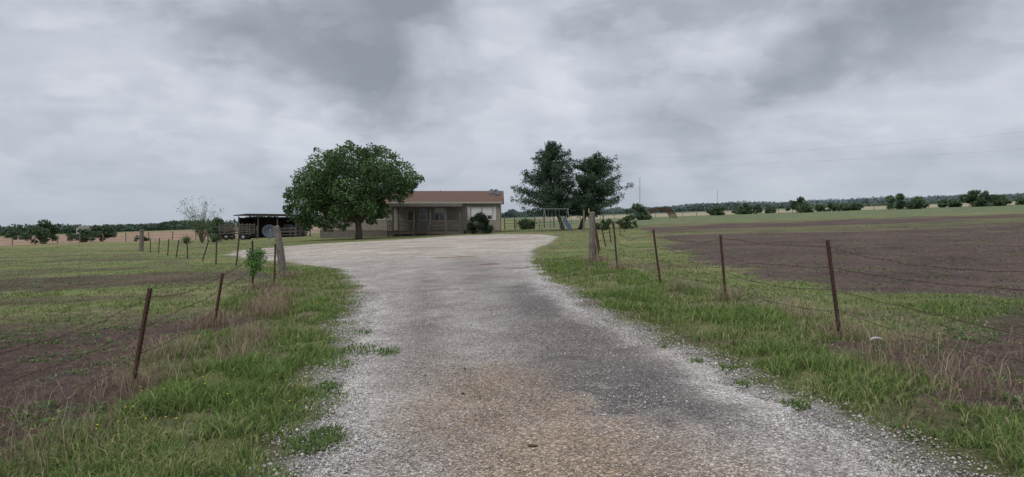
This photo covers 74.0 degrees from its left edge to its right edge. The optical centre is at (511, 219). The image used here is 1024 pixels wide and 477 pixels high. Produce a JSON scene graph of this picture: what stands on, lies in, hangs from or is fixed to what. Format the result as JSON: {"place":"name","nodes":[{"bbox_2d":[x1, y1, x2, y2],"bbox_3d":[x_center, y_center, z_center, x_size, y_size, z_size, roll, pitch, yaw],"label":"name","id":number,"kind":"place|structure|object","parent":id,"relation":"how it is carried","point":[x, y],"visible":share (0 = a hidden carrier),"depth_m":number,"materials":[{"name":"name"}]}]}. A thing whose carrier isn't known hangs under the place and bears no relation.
{"place":"outdoors","nodes":[
{"label":"outdoors","id":0,"kind":"place"},
{"bbox_2d":[0,201,1023,476],"bbox_3d":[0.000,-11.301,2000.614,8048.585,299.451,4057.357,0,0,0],"label":"ground","id":1,"kind":"structure","parent":0,"point":[872,241],"depth_m":15.47,"materials":[{"name":"soil"}]},
{"bbox_2d":[3,231,24,239],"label":"bush","id":2,"kind":"object","parent":1,"relation":"on","point":[8,234],"visible":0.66,"depth_m":179.00,"materials":[{"name":"green plant"}]},
{"bbox_2d":[20,219,59,243],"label":"bush","id":3,"kind":"object","parent":1,"relation":"on","point":[41,230],"visible":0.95,"depth_m":107.23,"materials":[{"name":"green plant"}]},
{"bbox_2d":[65,319,72,417],"bbox_3d":[-3.747,1.318,5.709,0.062,0.915,0.399,0,0,-27],"label":"bent wire","id":4,"kind":"object","parent":1,"relation":"on","point":[67,369],"visible":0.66,"depth_m":5.87,"materials":[{"name":"brown metal"}]},
{"bbox_2d":[65,228,98,241],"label":"bush","id":5,"kind":"object","parent":1,"relation":"on","point":[84,233],"visible":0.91,"depth_m":107.50,"materials":[{"name":"green plant"}]},
{"bbox_2d":[76,226,91,233],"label":"farm building","id":6,"kind":"structure","parent":1,"relation":"on","point":[82,227],"depth_m":330.89,"materials":[{"name":"metal"}]},
{"bbox_2d":[88,224,117,240],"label":"bush","id":7,"kind":"object","parent":1,"relation":"on","point":[98,230],"visible":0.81,"depth_m":111.85,"materials":[{"name":"green plant"}]},
{"bbox_2d":[0,231,236,244],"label":"wire fence","id":8,"kind":"object","parent":1,"relation":"on","point":[80,240],"visible":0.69,"depth_m":102.78,"materials":[{"name":"brown metal"}]},
{"bbox_2d":[0,219,237,235],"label":"distant trees","id":9,"kind":"object","parent":1,"relation":"on","point":[164,225],"visible":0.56,"depth_m":428.71,"materials":[{"name":"green plant"}]},
{"bbox_2d":[0,241,281,439],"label":"wire fence","id":10,"kind":"object","parent":1,"relation":"on","point":[143,326],"visible":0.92,"depth_m":7.02,"materials":[{"name":"metal"}]},
{"bbox_2d":[139,229,143,250],"bbox_3d":[-29.795,1.805,54.601,0.388,2.092,0.366,0,0,0],"label":"wooden post","id":11,"kind":"object","parent":1,"relation":"on","point":[141,240],"visible":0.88,"depth_m":54.47,"materials":[{"name":"grey wood"}]},
{"bbox_2d":[134,235,148,241],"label":"bush","id":12,"kind":"object","parent":1,"relation":"on","point":[145,238],"visible":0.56,"depth_m":99.69,"materials":[{"name":"green plant"}]},
{"bbox_2d":[180,236,190,243],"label":"yucca plant","id":13,"kind":"object","parent":1,"relation":"on","point":[185,239],"visible":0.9,"depth_m":69.85,"materials":[{"name":"green plant"}]},
{"bbox_2d":[176,196,223,242],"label":"sapling tree","id":14,"kind":"object","parent":1,"relation":"on","point":[200,229],"visible":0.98,"depth_m":74.73,"materials":[{"name":"grey plant"}]},
{"bbox_2d":[150,238,277,265],"bbox_3d":[-17.045,1.754,36.434,0.820,1.919,36.159,0,0,-34],"label":"wire fence","id":15,"kind":"object","parent":1,"relation":"on","point":[205,249],"visible":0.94,"depth_m":35.00,"materials":[{"name":"metal"}]},
{"bbox_2d":[206,233,223,241],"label":"yucca plant","id":16,"kind":"object","parent":1,"relation":"on","point":[213,239],"visible":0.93,"depth_m":71.91,"materials":[{"name":"green plant"}]},
{"bbox_2d":[206,217,235,239],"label":"bush","id":17,"kind":"object","parent":1,"relation":"on","point":[217,221],"visible":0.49,"depth_m":94.40,"materials":[{"name":"green plant"}]},
{"bbox_2d":[207,226,257,240],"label":"wooden fence","id":18,"kind":"object","parent":1,"relation":"on","point":[233,233],"visible":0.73,"depth_m":86.92,"materials":[{"name":"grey wood"}]},
{"bbox_2d":[213,223,254,239],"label":"farm trailer","id":19,"kind":"object","parent":1,"relation":"on","point":[243,236],"visible":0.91,"depth_m":87.03,"materials":[{"name":"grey wood"}]},
{"bbox_2d":[244,246,267,289],"bbox_3d":[-6.466,1.262,17.133,0.598,1.194,0.559,0,0,-15],"label":"vine plant","id":20,"kind":"object","parent":1,"relation":"on","point":[253,261],"visible":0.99,"depth_m":17.09,"materials":[{"name":"green plant"}]},
{"bbox_2d":[262,225,273,245],"bbox_3d":[-20.799,1.422,58.319,0.667,2.006,1.133,0,0,37],"label":"satellite dish","id":21,"kind":"object","parent":1,"relation":"on","point":[267,231],"visible":0.91,"depth_m":58.39,"materials":[{"name":"metal"}]},
{"bbox_2d":[233,214,306,237],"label":"shed","id":22,"kind":"structure","parent":1,"relation":"on","point":[262,222],"depth_m":98.86,"materials":[{"name":"grey wood"}]},
{"bbox_2d":[273,225,287,276],"bbox_3d":[-7.191,1.157,21.207,0.526,1.971,0.274,0,0,0],"label":"wooden post","id":23,"kind":"object","parent":1,"relation":"on","point":[279,247],"visible":0.81,"depth_m":21.11,"materials":[{"name":"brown wood"}]},
{"bbox_2d":[245,212,319,222],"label":"distant trees","id":24,"kind":"object","parent":1,"relation":"on","point":[276,216],"visible":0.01,"depth_m":511.57,"materials":[{"name":"green plant"}]},
{"bbox_2d":[280,224,307,236],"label":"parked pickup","id":25,"kind":"object","parent":1,"relation":"on","point":[291,226],"visible":0.29,"depth_m":95.74,"materials":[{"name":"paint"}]},
{"bbox_2d":[290,227,319,236],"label":"wooden fence","id":26,"kind":"object","parent":1,"relation":"on","point":[300,231],"visible":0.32,"depth_m":91.45,"materials":[{"name":"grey wood"}]},
{"bbox_2d":[282,140,424,238],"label":"shade tree","id":27,"kind":"object","parent":1,"relation":"on","point":[326,191],"visible":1,"depth_m":68.50,"materials":[{"name":"green plant"}]},
{"bbox_2d":[320,189,503,237],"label":"house","id":28,"kind":"structure","parent":1,"relation":"on","point":[428,213],"depth_m":79.99,"materials":[{"name":"beige brick"}]},
{"bbox_2d":[408,212,415,229],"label":"door","id":29,"kind":"structure","parent":28,"relation":"in","point":[410,214],"depth_m":79.94,"materials":[{"name":"paint"}]},
{"bbox_2d":[420,209,426,220],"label":"window","id":30,"kind":"structure","parent":28,"relation":"in","point":[423,212],"depth_m":79.98,"materials":[{"name":"grey glass"}]},
{"bbox_2d":[435,208,444,220],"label":"window","id":31,"kind":"structure","parent":28,"relation":"in","point":[439,212],"depth_m":79.96,"materials":[{"name":"grey glass"}]},
{"bbox_2d":[471,207,480,217],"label":"window","id":32,"kind":"structure","parent":28,"relation":"in","point":[474,210],"depth_m":79.96,"materials":[{"name":"white glass"}]},
{"bbox_2d":[482,207,491,219],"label":"window","id":33,"kind":"structure","parent":28,"relation":"in","point":[487,210],"depth_m":79.96,"materials":[{"name":"white glass"}]},
{"bbox_2d":[466,211,494,233],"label":"bush","id":34,"kind":"object","parent":1,"relation":"on","point":[482,219],"visible":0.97,"depth_m":75.91,"materials":[{"name":"green plant"}]},
{"bbox_2d":[0,215,1023,476],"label":"grass","id":35,"kind":"structure","parent":1,"relation":"on","point":[254,389],"depth_m":6.94,"materials":[{"name":"green plant"}]},
{"bbox_2d":[0,251,1023,476],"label":"dry weeds","id":36,"kind":"object","parent":1,"relation":"on","point":[263,307],"visible":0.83,"depth_m":7.26,"materials":[{"name":"brown plant"}]},
{"bbox_2d":[0,271,1023,476],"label":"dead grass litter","id":37,"kind":"object","parent":1,"relation":"on","point":[632,322],"visible":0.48,"depth_m":6.53,"materials":[{"name":"beige plant"}]},
{"bbox_2d":[0,220,1023,476],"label":"field weeds","id":38,"kind":"object","parent":1,"relation":"on","point":[824,342],"visible":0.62,"depth_m":9.77,"materials":[{"name":"green plant"}]},
{"bbox_2d":[31,263,1020,434],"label":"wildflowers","id":39,"kind":"object","parent":1,"relation":"on","point":[302,380],"visible":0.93,"depth_m":6.19,"materials":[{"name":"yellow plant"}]},
{"bbox_2d":[517,218,536,229],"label":"bush","id":40,"kind":"object","parent":1,"relation":"on","point":[526,224],"visible":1,"depth_m":91.20,"materials":[{"name":"green plant"}]},
{"bbox_2d":[504,217,554,229],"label":"wooden fence","id":41,"kind":"object","parent":1,"relation":"on","point":[514,226],"visible":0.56,"depth_m":95.39,"materials":[{"name":"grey wood"}]},
{"bbox_2d":[510,140,589,229],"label":"cedar tree","id":42,"kind":"object","parent":1,"relation":"on","point":[544,196],"visible":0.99,"depth_m":79.11,"materials":[{"name":"green plant"}]},
{"bbox_2d":[515,218,585,229],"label":"wire fence","id":43,"kind":"object","parent":1,"relation":"on","point":[550,222],"visible":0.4,"depth_m":98.68,"materials":[{"name":"brown metal"}]},
{"bbox_2d":[541,209,571,231],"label":"swing set","id":44,"kind":"object","parent":1,"relation":"on","point":[567,224],"visible":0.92,"depth_m":73.93,"materials":[{"name":"grey paint"}]},
{"bbox_2d":[583,210,584,231],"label":"wooden post","id":45,"kind":"object","parent":1,"relation":"on","point":[583,220],"visible":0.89,"depth_m":69.93,"materials":[{"name":"grey wood"}]},
{"bbox_2d":[588,212,595,261],"bbox_3d":[2.813,0.750,24.004,0.272,2.085,0.261,0,0,0],"label":"wooden post","id":46,"kind":"object","parent":1,"relation":"on","point":[592,234],"visible":0.81,"depth_m":23.91,"materials":[{"name":"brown wood"}]},
{"bbox_2d":[561,150,633,229],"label":"cedar tree","id":47,"kind":"object","parent":1,"relation":"on","point":[593,192],"visible":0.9,"depth_m":79.69,"materials":[{"name":"green plant"}]},
{"bbox_2d":[596,218,610,229],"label":"bush","id":48,"kind":"object","parent":1,"relation":"on","point":[605,225],"visible":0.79,"depth_m":73.62,"materials":[{"name":"green plant"}]},
{"bbox_2d":[595,218,623,254],"bbox_3d":[6.563,0.769,44.444,0.526,1.893,41.409,0,0,11],"label":"wire fence","id":49,"kind":"object","parent":1,"relation":"on","point":[597,242],"visible":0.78,"depth_m":35.37,"materials":[{"name":"metal"}]},
{"bbox_2d":[615,216,637,228],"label":"bush","id":50,"kind":"object","parent":1,"relation":"on","point":[627,224],"visible":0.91,"depth_m":75.76,"materials":[{"name":"green plant"}]},
{"bbox_2d":[624,203,652,219],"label":"bush","id":51,"kind":"object","parent":1,"relation":"on","point":[641,213],"visible":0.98,"depth_m":149.35,"materials":[{"name":"green plant"}]},
{"bbox_2d":[501,202,810,217],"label":"distant trees","id":52,"kind":"object","parent":1,"relation":"on","point":[510,213],"visible":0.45,"depth_m":595.88,"materials":[{"name":"green plant"}]},
{"bbox_2d":[647,207,676,217],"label":"hay barn frame","id":53,"kind":"object","parent":1,"relation":"on","point":[662,209],"visible":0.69,"depth_m":167.42,"materials":[{"name":"metal"}]},
{"bbox_2d":[706,205,724,215],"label":"bush","id":54,"kind":"object","parent":1,"relation":"on","point":[717,210],"visible":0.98,"depth_m":193.62,"materials":[{"name":"green plant"}]},
{"bbox_2d":[737,202,752,213],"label":"bush","id":55,"kind":"object","parent":1,"relation":"on","point":[745,208],"visible":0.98,"depth_m":199.25,"materials":[{"name":"green plant"}]},
{"bbox_2d":[753,204,762,213],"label":"bush","id":56,"kind":"object","parent":1,"relation":"on","point":[757,209],"visible":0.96,"depth_m":204.15,"materials":[{"name":"green plant"}]},
{"bbox_2d":[764,205,776,212],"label":"bush","id":57,"kind":"object","parent":1,"relation":"on","point":[771,209],"visible":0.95,"depth_m":204.17,"materials":[{"name":"green plant"}]},
{"bbox_2d":[785,196,814,212],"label":"bush","id":58,"kind":"object","parent":1,"relation":"on","point":[799,205],"visible":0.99,"depth_m":188.70,"materials":[{"name":"green plant"}]},
{"bbox_2d":[600,200,1013,218],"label":"wire fence","id":59,"kind":"object","parent":1,"relation":"on","point":[778,211],"visible":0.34,"depth_m":200.59,"materials":[{"name":"brown metal"}]},
{"bbox_2d":[593,221,1023,361],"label":"wire fence","id":60,"kind":"object","parent":1,"relation":"on","point":[832,278],"visible":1,"depth_m":8.44,"materials":[{"name":"metal"}]},
{"bbox_2d":[601,193,1023,211],"bbox_3d":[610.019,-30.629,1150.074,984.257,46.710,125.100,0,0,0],"label":"distant trees","id":61,"kind":"object","parent":1,"relation":"on","point":[929,198],"visible":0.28,"depth_m":1110.42,"materials":[{"name":"green plant"}]},
{"bbox_2d":[814,204,826,211],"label":"bush","id":62,"kind":"object","parent":1,"relation":"on","point":[819,207],"visible":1,"depth_m":199.59,"materials":[{"name":"green plant"}]},
{"bbox_2d":[826,202,842,210],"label":"bush","id":63,"kind":"object","parent":1,"relation":"on","point":[833,206],"visible":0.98,"depth_m":199.63,"materials":[{"name":"green plant"}]},
{"bbox_2d":[839,203,850,210],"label":"bush","id":64,"kind":"object","parent":1,"relation":"on","point":[846,207],"visible":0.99,"depth_m":199.53,"materials":[{"name":"green plant"}]},
{"bbox_2d":[848,203,864,210],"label":"bush","id":65,"kind":"object","parent":1,"relation":"on","point":[857,206],"visible":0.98,"depth_m":198.84,"materials":[{"name":"green plant"}]},
{"bbox_2d":[884,193,925,209],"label":"bush","id":66,"kind":"object","parent":1,"relation":"on","point":[918,201],"visible":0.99,"depth_m":183.98,"materials":[{"name":"green plant"}]},
{"bbox_2d":[789,196,1023,208],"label":"distant trees","id":67,"kind":"object","parent":1,"relation":"on","point":[885,204],"visible":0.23,"depth_m":469.20,"materials":[{"name":"green plant"}]},
{"bbox_2d":[911,200,930,207],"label":"bush","id":68,"kind":"object","parent":1,"relation":"on","point":[925,205],"visible":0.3,"depth_m":193.74,"materials":[{"name":"green plant"}]},
{"bbox_2d":[937,200,949,207],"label":"bush","id":69,"kind":"object","parent":1,"relation":"on","point":[943,203],"visible":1,"depth_m":199.18,"materials":[{"name":"green plant"}]},
{"bbox_2d":[947,199,962,206],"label":"bush","id":70,"kind":"object","parent":1,"relation":"on","point":[957,203],"visible":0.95,"depth_m":198.95,"materials":[{"name":"green plant"}]},
{"bbox_2d":[959,190,987,206],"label":"bush","id":71,"kind":"object","parent":1,"relation":"on","point":[970,196],"visible":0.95,"depth_m":189.38,"materials":[{"name":"green plant"}]},
{"bbox_2d":[970,190,1005,206],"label":"bush","id":72,"kind":"object","parent":1,"relation":"on","point":[995,200],"visible":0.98,"depth_m":186.92,"materials":[{"name":"green plant"}]},
{"bbox_2d":[996,194,1011,205],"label":"bush","id":73,"kind":"object","parent":1,"relation":"on","point":[1002,196],"visible":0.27,"depth_m":188.90,"materials":[{"name":"green plant"}]},
{"bbox_2d":[1015,197,1023,204],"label":"bush","id":74,"kind":"object","parent":1,"relation":"on","point":[1020,201],"visible":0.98,"depth_m":199.68,"materials":[{"name":"green plant"}]},
{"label":"utility pole","id":75,"kind":"object","parent":1,"relation":"on","visible":0},
{"bbox_2d":[633,132,1018,158],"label":"power cable","id":76,"kind":"object","parent":75,"relation":"attached to","point":[828,148],"visible":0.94,"depth_m":121.77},
{"bbox_2d":[0,0,1023,226],"label":"sky","id":77,"kind":"structure","parent":0,"point":[113,112],"materials":[{"name":"grey"}]},
{"bbox_2d":[225,234,1020,476],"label":"driveway","id":78,"kind":"structure","parent":0,"point":[449,264],"depth_m":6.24,"materials":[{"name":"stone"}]}
]}

